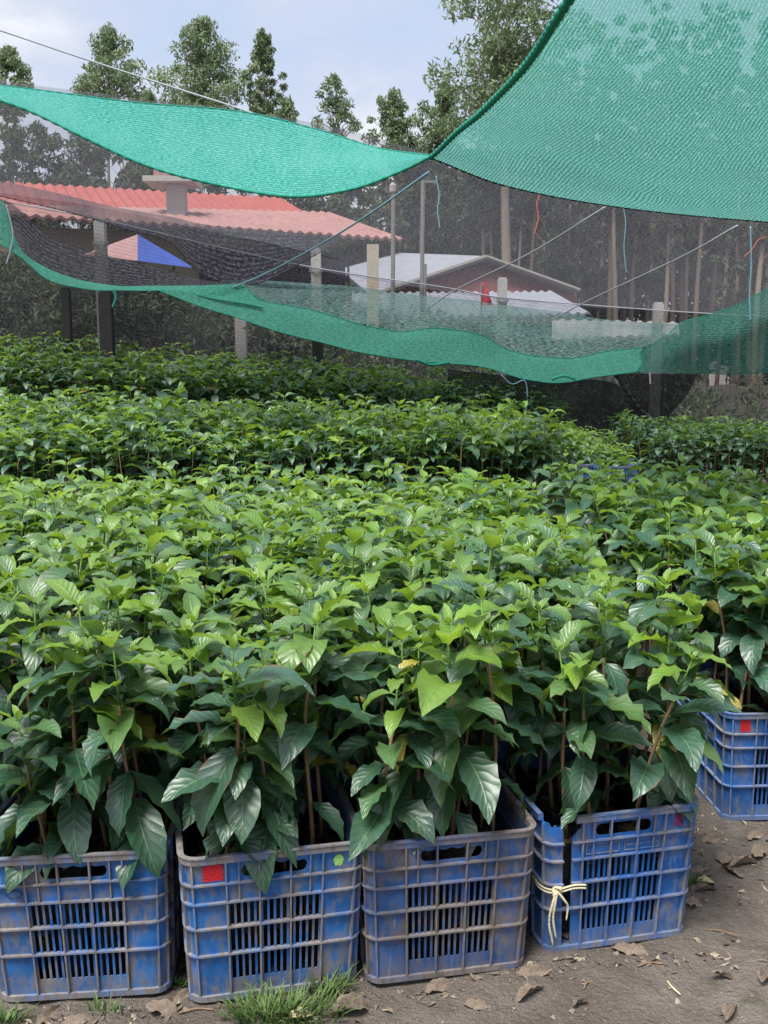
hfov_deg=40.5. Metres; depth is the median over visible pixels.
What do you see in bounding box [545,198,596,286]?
plantation tree
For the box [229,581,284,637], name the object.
coffee seedling
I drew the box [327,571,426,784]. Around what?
coffee seedling
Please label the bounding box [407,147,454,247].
plantation tree
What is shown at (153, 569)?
coffee seedling
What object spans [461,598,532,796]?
coffee seedling
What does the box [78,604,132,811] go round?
coffee seedling
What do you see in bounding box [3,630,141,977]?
coffee seedling
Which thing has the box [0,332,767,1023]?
ground
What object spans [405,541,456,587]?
coffee seedling
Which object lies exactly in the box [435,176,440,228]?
loose string
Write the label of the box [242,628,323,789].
coffee seedling
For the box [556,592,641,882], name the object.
coffee seedling
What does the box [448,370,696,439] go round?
net curtain
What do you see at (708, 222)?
plantation tree
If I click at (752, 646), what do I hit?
coffee seedling
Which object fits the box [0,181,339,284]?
shade net
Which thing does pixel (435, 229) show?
plantation tree
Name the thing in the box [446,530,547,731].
coffee seedling
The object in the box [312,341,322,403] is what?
dark post
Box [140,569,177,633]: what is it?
coffee seedling
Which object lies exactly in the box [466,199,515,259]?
plantation tree
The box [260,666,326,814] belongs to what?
coffee seedling
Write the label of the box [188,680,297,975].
coffee seedling
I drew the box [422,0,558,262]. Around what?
eucalyptus tree
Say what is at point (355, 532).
coffee seedling
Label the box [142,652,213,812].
coffee seedling
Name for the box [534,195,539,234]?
loose ribbon
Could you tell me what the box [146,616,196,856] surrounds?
coffee seedling
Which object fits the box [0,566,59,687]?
coffee seedling
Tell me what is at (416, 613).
coffee seedling
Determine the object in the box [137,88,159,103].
eucalyptus tree
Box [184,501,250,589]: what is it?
coffee seedling
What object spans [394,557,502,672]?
coffee seedling
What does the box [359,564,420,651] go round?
coffee seedling
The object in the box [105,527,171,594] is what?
coffee seedling
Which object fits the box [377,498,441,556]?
coffee seedling
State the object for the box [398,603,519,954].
coffee seedling
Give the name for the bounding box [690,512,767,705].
coffee seedling
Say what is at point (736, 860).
dead leaf
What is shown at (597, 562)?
coffee seedling
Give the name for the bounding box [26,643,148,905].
coffee seedling
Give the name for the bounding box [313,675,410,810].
coffee seedling
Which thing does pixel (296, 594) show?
coffee seedling
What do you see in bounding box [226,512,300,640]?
coffee seedling
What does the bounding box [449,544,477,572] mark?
coffee seedling
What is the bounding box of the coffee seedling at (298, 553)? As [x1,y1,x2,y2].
[262,538,328,597]
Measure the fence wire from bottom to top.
1.646 m
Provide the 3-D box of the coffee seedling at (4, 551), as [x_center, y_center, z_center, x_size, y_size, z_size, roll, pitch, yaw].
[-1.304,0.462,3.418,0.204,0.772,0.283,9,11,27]
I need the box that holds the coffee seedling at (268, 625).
[225,620,293,822]
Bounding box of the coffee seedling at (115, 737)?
[25,619,178,975]
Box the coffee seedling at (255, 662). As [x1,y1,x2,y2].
[188,642,270,847]
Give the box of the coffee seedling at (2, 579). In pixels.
[0,571,48,629]
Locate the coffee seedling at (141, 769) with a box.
[126,641,206,822]
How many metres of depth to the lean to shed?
23.19 m
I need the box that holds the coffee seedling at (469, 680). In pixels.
[417,628,516,830]
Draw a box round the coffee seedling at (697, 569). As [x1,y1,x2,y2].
[661,557,727,671]
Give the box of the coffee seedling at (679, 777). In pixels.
[623,602,732,919]
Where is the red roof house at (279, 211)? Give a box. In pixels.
[0,169,401,378]
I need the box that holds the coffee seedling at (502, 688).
[455,628,520,830]
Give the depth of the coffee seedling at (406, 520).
3.57 m
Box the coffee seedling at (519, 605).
[491,570,601,796]
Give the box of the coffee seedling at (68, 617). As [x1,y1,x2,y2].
[15,607,81,687]
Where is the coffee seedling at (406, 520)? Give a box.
[384,512,437,555]
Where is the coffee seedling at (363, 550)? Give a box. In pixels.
[329,540,416,728]
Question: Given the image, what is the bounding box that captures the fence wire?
[8,201,711,313]
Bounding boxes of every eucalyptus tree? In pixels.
[0,44,35,149]
[69,21,148,186]
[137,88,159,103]
[145,14,249,192]
[236,27,288,118]
[276,94,299,201]
[311,72,362,139]
[360,86,422,189]
[411,80,464,254]
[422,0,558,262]
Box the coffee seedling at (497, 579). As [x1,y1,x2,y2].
[496,530,517,605]
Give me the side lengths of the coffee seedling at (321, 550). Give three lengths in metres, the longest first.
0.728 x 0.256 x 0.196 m
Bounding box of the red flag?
[480,280,491,372]
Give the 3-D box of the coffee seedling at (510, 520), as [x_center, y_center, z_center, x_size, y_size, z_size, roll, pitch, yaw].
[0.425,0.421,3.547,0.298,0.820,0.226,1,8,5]
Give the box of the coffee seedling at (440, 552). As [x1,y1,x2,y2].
[413,540,467,649]
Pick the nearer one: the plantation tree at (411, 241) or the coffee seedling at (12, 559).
the coffee seedling at (12, 559)
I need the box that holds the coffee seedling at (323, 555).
[313,550,354,579]
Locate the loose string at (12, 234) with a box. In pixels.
[6,205,13,263]
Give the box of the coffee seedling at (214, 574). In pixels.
[156,542,221,611]
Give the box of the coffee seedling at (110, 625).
[47,621,127,747]
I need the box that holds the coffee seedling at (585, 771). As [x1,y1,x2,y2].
[527,649,652,928]
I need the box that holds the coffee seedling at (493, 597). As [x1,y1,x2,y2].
[488,537,600,774]
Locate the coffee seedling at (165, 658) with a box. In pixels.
[82,636,190,797]
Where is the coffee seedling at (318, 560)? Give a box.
[306,548,374,732]
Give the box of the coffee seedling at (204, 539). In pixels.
[173,531,248,631]
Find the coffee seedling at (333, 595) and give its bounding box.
[302,582,379,744]
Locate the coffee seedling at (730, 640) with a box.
[707,531,767,712]
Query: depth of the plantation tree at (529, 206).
42.18 m
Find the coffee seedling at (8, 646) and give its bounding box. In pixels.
[0,642,23,724]
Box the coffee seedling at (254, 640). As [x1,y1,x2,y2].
[224,633,298,737]
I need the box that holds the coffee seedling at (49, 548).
[22,533,99,640]
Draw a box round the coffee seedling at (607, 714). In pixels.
[527,578,645,794]
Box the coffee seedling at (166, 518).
[140,498,191,543]
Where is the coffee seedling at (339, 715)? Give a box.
[318,630,385,812]
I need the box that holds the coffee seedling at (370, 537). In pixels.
[317,530,408,677]
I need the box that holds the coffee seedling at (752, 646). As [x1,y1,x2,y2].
[725,568,767,712]
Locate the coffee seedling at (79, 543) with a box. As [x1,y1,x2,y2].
[37,535,127,658]
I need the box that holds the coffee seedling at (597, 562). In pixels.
[558,524,612,603]
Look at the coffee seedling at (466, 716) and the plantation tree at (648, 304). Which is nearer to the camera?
the coffee seedling at (466, 716)
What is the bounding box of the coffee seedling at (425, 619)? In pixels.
[417,594,468,650]
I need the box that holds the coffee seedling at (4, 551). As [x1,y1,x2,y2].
[0,546,12,556]
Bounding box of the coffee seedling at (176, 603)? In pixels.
[155,597,209,733]
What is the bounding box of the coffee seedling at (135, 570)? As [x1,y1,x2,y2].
[110,541,205,621]
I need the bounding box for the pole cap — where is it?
[389,182,395,191]
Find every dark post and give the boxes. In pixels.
[60,288,74,395]
[98,291,116,408]
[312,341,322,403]
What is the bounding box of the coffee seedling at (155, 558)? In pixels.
[132,551,213,602]
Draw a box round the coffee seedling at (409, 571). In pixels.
[369,547,451,708]
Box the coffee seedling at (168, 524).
[144,519,204,666]
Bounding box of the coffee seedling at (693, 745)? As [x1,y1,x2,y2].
[601,640,740,923]
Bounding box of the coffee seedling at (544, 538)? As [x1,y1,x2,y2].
[500,528,547,579]
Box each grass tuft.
[0,996,39,1023]
[84,985,143,1015]
[170,974,187,988]
[214,983,320,1023]
[215,975,370,1023]
[296,959,365,997]
[688,872,706,885]
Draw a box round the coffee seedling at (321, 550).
[313,545,329,554]
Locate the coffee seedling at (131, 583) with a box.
[82,570,142,769]
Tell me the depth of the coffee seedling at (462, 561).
2.58 m
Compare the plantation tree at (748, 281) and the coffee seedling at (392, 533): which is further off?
the plantation tree at (748, 281)
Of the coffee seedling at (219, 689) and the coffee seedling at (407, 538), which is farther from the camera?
the coffee seedling at (407, 538)
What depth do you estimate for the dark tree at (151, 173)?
34.19 m
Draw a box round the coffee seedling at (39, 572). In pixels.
[0,567,57,628]
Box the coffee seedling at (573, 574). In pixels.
[548,572,598,646]
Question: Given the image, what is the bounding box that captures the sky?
[0,0,702,319]
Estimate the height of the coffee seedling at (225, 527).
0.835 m
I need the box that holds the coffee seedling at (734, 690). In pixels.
[700,562,753,694]
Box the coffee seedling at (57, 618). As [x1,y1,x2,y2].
[9,599,65,675]
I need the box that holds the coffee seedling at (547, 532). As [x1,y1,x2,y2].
[526,524,597,623]
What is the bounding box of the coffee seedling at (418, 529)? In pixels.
[395,524,454,643]
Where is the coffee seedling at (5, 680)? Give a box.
[0,671,17,805]
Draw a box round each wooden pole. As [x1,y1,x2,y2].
[391,192,395,379]
[420,180,424,318]
[424,264,426,310]
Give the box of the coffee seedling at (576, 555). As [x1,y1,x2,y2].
[541,554,580,578]
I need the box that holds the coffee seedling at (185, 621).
[126,608,229,836]
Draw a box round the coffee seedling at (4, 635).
[0,614,32,710]
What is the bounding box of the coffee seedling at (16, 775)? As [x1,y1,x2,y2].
[0,704,73,978]
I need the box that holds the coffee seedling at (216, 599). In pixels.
[163,585,222,631]
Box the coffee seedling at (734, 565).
[721,548,758,698]
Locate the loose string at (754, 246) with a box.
[744,237,765,256]
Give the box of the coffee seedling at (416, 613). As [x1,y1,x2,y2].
[378,605,422,655]
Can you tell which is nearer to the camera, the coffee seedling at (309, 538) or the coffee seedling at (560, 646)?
the coffee seedling at (560, 646)
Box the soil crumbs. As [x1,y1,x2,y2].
[11,800,767,1023]
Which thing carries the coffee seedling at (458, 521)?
on the ground
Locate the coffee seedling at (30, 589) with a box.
[0,576,80,824]
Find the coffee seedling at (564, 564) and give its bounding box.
[533,521,570,566]
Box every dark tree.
[0,107,66,226]
[0,149,19,181]
[31,132,121,228]
[80,146,149,231]
[126,160,198,233]
[187,182,245,245]
[235,190,297,246]
[284,196,357,266]
[324,177,408,292]
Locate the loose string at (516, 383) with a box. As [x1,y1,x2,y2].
[501,374,527,414]
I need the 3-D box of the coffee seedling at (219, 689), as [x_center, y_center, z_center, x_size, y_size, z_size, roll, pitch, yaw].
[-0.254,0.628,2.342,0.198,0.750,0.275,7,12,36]
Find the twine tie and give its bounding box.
[532,875,585,944]
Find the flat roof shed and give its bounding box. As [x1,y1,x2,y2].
[547,319,676,420]
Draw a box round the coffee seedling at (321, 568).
[268,557,364,695]
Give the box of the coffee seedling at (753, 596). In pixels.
[739,561,767,804]
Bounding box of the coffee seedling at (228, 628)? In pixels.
[210,622,267,753]
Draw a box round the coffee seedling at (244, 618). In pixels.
[223,579,275,644]
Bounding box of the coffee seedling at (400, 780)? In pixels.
[326,611,478,958]
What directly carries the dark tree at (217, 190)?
on the ground
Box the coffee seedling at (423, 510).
[358,506,444,577]
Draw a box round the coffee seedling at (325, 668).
[244,580,366,824]
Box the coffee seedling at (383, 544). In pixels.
[357,542,418,709]
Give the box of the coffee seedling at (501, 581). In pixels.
[486,579,537,670]
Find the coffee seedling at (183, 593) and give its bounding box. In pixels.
[147,584,227,697]
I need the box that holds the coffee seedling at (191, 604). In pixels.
[134,591,236,838]
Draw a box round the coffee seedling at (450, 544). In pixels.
[402,538,503,642]
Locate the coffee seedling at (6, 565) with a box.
[0,556,50,696]
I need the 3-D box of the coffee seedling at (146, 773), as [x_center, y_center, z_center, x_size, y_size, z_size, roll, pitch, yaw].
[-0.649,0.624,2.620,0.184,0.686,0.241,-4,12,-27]
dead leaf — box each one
[35,1004,59,1023]
[61,1014,89,1023]
[145,998,176,1015]
[173,987,188,1001]
[287,1006,312,1018]
[330,982,351,995]
[331,991,368,1011]
[425,977,453,992]
[464,997,490,1009]
[515,983,542,1001]
[516,963,552,976]
[561,931,568,937]
[573,997,591,1004]
[612,941,646,955]
[686,896,700,906]
[689,865,707,872]
[691,882,716,890]
[696,874,714,883]
[702,833,721,842]
[710,969,734,979]
[716,851,731,863]
[721,865,743,877]
[722,1003,736,1020]
[730,856,757,866]
[747,830,762,839]
[751,842,766,856]
[757,966,767,981]
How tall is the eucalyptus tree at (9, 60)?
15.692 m
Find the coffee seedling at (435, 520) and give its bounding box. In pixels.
[405,499,469,555]
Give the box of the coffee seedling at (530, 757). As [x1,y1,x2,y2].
[506,630,608,795]
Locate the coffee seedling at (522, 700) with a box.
[444,622,537,885]
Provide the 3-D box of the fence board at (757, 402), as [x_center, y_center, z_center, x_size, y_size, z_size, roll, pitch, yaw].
[6.229,-1.510,17.465,0.085,1.300,0.020,0,8,0]
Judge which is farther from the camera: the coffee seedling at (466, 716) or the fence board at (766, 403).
the fence board at (766, 403)
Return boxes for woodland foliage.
[345,176,767,394]
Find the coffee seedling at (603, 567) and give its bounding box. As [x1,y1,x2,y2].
[555,552,615,630]
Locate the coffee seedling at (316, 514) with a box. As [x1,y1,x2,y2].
[294,508,350,580]
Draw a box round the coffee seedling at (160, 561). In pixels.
[132,555,170,617]
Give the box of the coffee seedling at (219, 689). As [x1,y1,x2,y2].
[203,633,320,943]
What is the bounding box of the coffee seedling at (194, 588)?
[113,555,206,803]
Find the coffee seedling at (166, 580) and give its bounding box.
[135,574,210,671]
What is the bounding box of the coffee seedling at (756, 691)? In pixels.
[745,550,767,695]
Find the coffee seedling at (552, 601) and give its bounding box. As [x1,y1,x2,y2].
[494,562,556,618]
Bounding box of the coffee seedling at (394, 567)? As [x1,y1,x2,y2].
[326,537,424,678]
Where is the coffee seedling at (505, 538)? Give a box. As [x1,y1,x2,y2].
[478,526,543,670]
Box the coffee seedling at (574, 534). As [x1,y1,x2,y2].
[553,529,611,591]
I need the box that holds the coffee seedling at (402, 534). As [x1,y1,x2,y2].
[395,533,406,549]
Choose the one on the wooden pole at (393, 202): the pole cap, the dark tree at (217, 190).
the pole cap
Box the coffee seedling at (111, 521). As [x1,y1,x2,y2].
[65,515,143,610]
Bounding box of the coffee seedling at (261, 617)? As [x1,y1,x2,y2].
[215,558,298,656]
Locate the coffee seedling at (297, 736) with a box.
[259,594,371,966]
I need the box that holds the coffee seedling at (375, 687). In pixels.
[373,617,427,809]
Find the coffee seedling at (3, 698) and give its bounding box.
[0,685,19,798]
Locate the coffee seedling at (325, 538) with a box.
[278,517,347,581]
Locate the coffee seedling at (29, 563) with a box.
[20,562,58,611]
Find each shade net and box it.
[0,84,766,310]
[0,85,428,197]
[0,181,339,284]
[0,198,247,286]
[0,199,263,307]
[160,281,677,383]
[428,0,767,222]
[635,289,767,374]
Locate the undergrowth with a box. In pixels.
[0,248,767,453]
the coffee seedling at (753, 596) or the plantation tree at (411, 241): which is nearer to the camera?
the coffee seedling at (753, 596)
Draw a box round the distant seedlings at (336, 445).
[0,331,767,685]
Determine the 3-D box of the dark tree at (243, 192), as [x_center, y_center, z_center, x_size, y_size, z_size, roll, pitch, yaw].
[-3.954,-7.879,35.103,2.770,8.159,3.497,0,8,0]
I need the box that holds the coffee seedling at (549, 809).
[499,582,581,825]
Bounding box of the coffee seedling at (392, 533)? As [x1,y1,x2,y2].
[362,526,404,553]
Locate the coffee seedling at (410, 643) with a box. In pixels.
[365,630,451,839]
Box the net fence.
[0,201,767,446]
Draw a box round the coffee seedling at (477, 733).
[409,652,481,834]
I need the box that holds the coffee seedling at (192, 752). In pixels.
[175,656,255,851]
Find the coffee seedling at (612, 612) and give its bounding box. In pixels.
[558,573,643,764]
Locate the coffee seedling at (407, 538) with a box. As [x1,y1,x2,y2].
[403,531,451,560]
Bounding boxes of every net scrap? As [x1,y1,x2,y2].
[415,359,449,365]
[552,375,575,379]
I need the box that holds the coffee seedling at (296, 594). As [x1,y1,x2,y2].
[276,575,344,740]
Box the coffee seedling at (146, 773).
[89,628,156,775]
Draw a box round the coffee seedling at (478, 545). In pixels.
[417,523,494,643]
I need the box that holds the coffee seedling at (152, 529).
[106,524,182,631]
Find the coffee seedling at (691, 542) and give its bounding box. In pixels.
[653,521,730,645]
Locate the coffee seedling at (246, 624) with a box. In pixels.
[227,613,255,679]
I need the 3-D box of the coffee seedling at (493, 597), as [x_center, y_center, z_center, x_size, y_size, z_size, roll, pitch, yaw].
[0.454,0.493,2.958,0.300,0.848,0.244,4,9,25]
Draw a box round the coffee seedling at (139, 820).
[52,628,184,891]
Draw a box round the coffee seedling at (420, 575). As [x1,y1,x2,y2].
[399,572,433,584]
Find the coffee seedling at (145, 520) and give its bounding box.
[124,506,200,585]
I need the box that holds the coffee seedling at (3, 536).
[0,527,29,555]
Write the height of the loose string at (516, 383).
0.482 m
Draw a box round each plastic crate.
[0,752,24,816]
[0,761,195,1001]
[174,757,362,1002]
[208,728,355,795]
[335,741,535,983]
[352,726,497,763]
[476,738,698,951]
[549,460,600,500]
[576,460,637,482]
[670,659,767,820]
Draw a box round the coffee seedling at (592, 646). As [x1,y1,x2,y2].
[586,609,608,684]
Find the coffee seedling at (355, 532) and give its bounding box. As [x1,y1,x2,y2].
[312,524,407,744]
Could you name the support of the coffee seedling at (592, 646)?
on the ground
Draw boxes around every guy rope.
[232,171,429,287]
[431,206,606,305]
[552,225,737,319]
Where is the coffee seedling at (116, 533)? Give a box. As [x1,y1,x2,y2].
[88,529,135,594]
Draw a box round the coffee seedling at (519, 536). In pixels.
[491,512,562,673]
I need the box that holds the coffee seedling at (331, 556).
[308,552,346,652]
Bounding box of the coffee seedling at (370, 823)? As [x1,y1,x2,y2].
[326,659,453,861]
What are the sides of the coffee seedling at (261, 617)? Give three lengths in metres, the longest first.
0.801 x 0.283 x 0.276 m
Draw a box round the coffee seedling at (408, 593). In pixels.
[372,587,461,753]
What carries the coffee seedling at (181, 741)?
in the plastic crate at (213, 888)
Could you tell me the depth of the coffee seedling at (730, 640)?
3.13 m
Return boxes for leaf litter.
[10,813,767,1023]
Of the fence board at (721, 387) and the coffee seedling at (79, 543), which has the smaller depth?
the coffee seedling at (79, 543)
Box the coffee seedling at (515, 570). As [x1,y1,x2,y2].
[475,541,533,606]
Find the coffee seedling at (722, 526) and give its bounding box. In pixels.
[682,506,766,691]
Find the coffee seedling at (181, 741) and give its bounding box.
[142,631,251,856]
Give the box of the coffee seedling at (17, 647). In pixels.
[0,637,23,758]
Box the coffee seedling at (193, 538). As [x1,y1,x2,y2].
[163,536,212,598]
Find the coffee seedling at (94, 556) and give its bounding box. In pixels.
[80,539,154,622]
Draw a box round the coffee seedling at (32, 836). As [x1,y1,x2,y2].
[0,632,79,844]
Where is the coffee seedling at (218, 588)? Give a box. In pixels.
[177,580,266,746]
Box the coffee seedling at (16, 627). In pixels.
[0,590,53,802]
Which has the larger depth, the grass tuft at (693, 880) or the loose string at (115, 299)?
the loose string at (115, 299)
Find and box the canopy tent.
[93,234,191,349]
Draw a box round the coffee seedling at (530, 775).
[488,583,550,793]
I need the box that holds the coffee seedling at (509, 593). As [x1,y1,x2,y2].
[458,572,548,780]
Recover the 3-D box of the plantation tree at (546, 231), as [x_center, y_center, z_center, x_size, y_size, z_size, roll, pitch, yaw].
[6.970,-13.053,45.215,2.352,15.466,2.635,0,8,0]
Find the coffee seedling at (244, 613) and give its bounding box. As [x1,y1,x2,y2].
[243,543,289,641]
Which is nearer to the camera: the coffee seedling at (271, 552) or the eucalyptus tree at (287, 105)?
the coffee seedling at (271, 552)
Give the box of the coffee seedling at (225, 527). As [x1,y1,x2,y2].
[171,517,242,625]
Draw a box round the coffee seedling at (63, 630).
[41,577,162,839]
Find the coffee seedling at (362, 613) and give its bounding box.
[319,602,416,830]
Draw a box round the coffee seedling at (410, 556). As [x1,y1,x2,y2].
[370,550,443,616]
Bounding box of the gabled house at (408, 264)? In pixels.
[345,253,580,361]
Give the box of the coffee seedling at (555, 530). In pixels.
[535,524,580,578]
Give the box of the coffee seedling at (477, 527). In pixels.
[454,520,505,669]
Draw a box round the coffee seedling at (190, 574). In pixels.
[138,567,213,669]
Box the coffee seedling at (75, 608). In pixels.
[70,606,150,741]
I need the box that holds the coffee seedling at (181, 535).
[167,530,217,602]
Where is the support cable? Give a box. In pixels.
[0,30,252,112]
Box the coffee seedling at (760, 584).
[744,581,767,704]
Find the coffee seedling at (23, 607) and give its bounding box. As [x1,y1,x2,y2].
[0,576,48,676]
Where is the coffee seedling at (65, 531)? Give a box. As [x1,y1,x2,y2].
[31,525,105,581]
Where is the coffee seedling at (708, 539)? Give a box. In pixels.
[679,529,767,712]
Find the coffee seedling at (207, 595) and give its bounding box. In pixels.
[174,582,240,670]
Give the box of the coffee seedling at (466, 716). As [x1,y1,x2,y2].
[428,576,555,950]
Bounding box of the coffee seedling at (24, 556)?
[17,543,81,611]
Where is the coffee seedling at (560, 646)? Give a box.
[509,619,626,932]
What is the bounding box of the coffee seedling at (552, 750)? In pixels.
[495,601,598,826]
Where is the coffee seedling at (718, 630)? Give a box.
[685,576,744,680]
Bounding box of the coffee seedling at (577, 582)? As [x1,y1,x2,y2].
[549,568,600,647]
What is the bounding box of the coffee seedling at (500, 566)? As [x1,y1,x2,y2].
[474,548,542,671]
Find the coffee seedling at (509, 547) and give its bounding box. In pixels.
[491,528,574,629]
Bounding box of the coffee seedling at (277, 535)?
[265,520,325,590]
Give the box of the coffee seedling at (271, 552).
[240,548,286,616]
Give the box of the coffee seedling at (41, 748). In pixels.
[0,647,86,874]
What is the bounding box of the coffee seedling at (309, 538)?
[265,534,319,572]
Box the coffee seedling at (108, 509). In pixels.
[69,499,133,563]
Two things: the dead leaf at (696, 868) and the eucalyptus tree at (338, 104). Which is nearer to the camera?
the dead leaf at (696, 868)
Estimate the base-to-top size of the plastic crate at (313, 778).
0.335 m
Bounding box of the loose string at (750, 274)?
[749,226,751,321]
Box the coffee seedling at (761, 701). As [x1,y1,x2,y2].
[709,532,767,710]
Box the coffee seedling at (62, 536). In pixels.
[29,531,106,615]
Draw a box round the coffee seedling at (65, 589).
[17,578,134,875]
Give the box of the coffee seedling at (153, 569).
[135,567,158,591]
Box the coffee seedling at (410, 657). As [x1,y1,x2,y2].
[404,605,489,739]
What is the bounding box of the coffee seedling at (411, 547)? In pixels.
[376,537,434,587]
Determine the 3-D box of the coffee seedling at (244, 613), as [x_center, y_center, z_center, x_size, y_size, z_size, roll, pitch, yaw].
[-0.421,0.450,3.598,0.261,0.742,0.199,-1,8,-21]
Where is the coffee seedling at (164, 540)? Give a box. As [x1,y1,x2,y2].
[159,538,220,597]
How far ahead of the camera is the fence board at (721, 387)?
17.39 m
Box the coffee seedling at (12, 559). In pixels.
[0,542,15,570]
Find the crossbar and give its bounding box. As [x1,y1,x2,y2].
[424,180,435,182]
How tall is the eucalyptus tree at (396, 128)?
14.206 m
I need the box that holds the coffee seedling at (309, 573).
[267,570,330,633]
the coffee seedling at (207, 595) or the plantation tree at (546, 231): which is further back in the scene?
the plantation tree at (546, 231)
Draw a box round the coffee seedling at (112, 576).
[91,570,150,621]
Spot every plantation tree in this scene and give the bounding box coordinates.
[374,147,418,253]
[389,146,445,253]
[395,175,424,251]
[402,148,441,253]
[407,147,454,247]
[426,163,460,254]
[427,167,480,255]
[441,171,493,255]
[447,173,511,255]
[460,172,519,256]
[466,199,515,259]
[496,214,542,268]
[509,191,551,266]
[517,50,552,270]
[520,28,557,278]
[537,197,582,281]
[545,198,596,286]
[570,203,607,318]
[571,202,586,319]
[576,205,626,342]
[584,203,629,320]
[605,212,650,341]
[612,207,617,342]
[616,209,653,341]
[635,212,682,339]
[640,211,690,321]
[643,215,655,341]
[663,217,707,322]
[665,215,705,320]
[670,230,674,321]
[691,218,703,388]
[692,219,746,389]
[701,217,746,388]
[709,220,767,385]
[729,256,735,383]
[743,221,767,394]
[746,221,752,384]
[752,245,767,389]
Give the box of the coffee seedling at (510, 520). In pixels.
[470,515,519,594]
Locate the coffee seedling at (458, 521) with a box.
[433,516,475,595]
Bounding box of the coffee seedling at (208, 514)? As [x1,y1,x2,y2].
[169,502,246,599]
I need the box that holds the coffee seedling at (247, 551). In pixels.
[212,542,284,642]
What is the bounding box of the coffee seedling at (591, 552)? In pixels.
[558,538,633,609]
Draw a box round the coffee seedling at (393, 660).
[338,619,414,811]
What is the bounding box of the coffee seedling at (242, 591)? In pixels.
[228,578,273,642]
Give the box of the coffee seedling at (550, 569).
[535,565,583,607]
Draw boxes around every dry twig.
[179,1007,212,1013]
[637,961,661,966]
[667,981,680,994]
[709,929,739,935]
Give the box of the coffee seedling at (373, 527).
[341,523,408,615]
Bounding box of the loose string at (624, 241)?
[623,208,626,273]
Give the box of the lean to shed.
[352,290,589,377]
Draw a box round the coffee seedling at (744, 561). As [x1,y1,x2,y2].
[692,539,759,697]
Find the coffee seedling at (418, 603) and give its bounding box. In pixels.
[405,576,459,673]
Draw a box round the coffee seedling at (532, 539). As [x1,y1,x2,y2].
[478,531,571,631]
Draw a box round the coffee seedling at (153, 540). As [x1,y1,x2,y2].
[109,532,189,734]
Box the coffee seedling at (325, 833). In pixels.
[260,599,371,845]
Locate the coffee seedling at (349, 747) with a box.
[322,605,439,840]
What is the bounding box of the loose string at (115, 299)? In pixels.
[112,289,116,307]
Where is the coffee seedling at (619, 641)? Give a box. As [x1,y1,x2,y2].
[589,579,697,792]
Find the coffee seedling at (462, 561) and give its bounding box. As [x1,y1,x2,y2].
[414,549,515,830]
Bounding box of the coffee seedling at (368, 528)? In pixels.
[339,521,396,613]
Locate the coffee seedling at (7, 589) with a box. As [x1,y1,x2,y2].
[0,570,51,695]
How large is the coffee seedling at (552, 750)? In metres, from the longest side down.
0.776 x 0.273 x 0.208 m
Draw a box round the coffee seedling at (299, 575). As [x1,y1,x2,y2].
[275,565,349,741]
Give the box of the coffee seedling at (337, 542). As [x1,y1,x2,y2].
[317,540,372,616]
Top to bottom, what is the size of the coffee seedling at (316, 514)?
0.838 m
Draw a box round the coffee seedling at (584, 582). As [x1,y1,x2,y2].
[565,575,638,675]
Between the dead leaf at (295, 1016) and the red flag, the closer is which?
the dead leaf at (295, 1016)
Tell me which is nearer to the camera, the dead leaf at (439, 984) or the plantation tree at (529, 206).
the dead leaf at (439, 984)
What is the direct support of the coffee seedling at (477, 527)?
on the ground
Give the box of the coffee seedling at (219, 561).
[188,554,238,616]
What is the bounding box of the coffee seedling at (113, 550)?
[99,543,142,603]
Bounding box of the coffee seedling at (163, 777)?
[137,620,234,849]
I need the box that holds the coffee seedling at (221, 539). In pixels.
[184,533,248,619]
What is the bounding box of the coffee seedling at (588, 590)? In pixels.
[557,576,652,722]
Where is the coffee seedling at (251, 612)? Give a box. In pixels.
[230,608,272,644]
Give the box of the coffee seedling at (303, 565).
[294,563,310,571]
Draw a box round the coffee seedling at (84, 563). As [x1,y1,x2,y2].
[65,548,115,616]
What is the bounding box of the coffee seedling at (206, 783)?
[161,633,314,977]
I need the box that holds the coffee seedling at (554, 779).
[540,608,601,782]
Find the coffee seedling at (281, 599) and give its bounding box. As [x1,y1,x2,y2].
[204,562,323,689]
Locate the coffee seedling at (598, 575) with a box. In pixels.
[551,568,621,698]
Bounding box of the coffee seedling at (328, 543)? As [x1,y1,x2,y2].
[324,541,340,567]
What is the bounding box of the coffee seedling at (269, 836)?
[219,673,302,970]
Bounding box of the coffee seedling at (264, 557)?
[251,553,313,686]
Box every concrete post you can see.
[93,220,108,351]
[235,318,247,396]
[309,248,322,309]
[495,277,508,375]
[649,302,663,418]
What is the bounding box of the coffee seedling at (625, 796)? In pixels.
[609,593,741,809]
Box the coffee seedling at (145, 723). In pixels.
[59,576,193,835]
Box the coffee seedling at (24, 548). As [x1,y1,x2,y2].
[16,546,63,611]
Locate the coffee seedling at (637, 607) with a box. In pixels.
[606,568,701,798]
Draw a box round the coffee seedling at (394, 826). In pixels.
[374,620,452,839]
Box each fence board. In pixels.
[699,382,705,418]
[711,385,717,419]
[717,385,723,419]
[723,384,729,416]
[741,387,746,422]
[746,382,753,421]
[752,383,758,424]
[759,385,765,419]
[764,385,767,416]
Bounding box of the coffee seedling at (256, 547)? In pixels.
[229,508,288,615]
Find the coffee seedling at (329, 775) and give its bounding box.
[248,617,337,844]
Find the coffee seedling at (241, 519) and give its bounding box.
[197,504,262,616]
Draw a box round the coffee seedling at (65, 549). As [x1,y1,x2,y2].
[40,531,90,628]
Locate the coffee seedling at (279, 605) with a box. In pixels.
[253,601,339,798]
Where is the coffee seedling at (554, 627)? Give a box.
[521,622,592,795]
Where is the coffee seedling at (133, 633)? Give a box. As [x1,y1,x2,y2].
[97,593,187,786]
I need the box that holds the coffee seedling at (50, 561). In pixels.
[32,548,109,616]

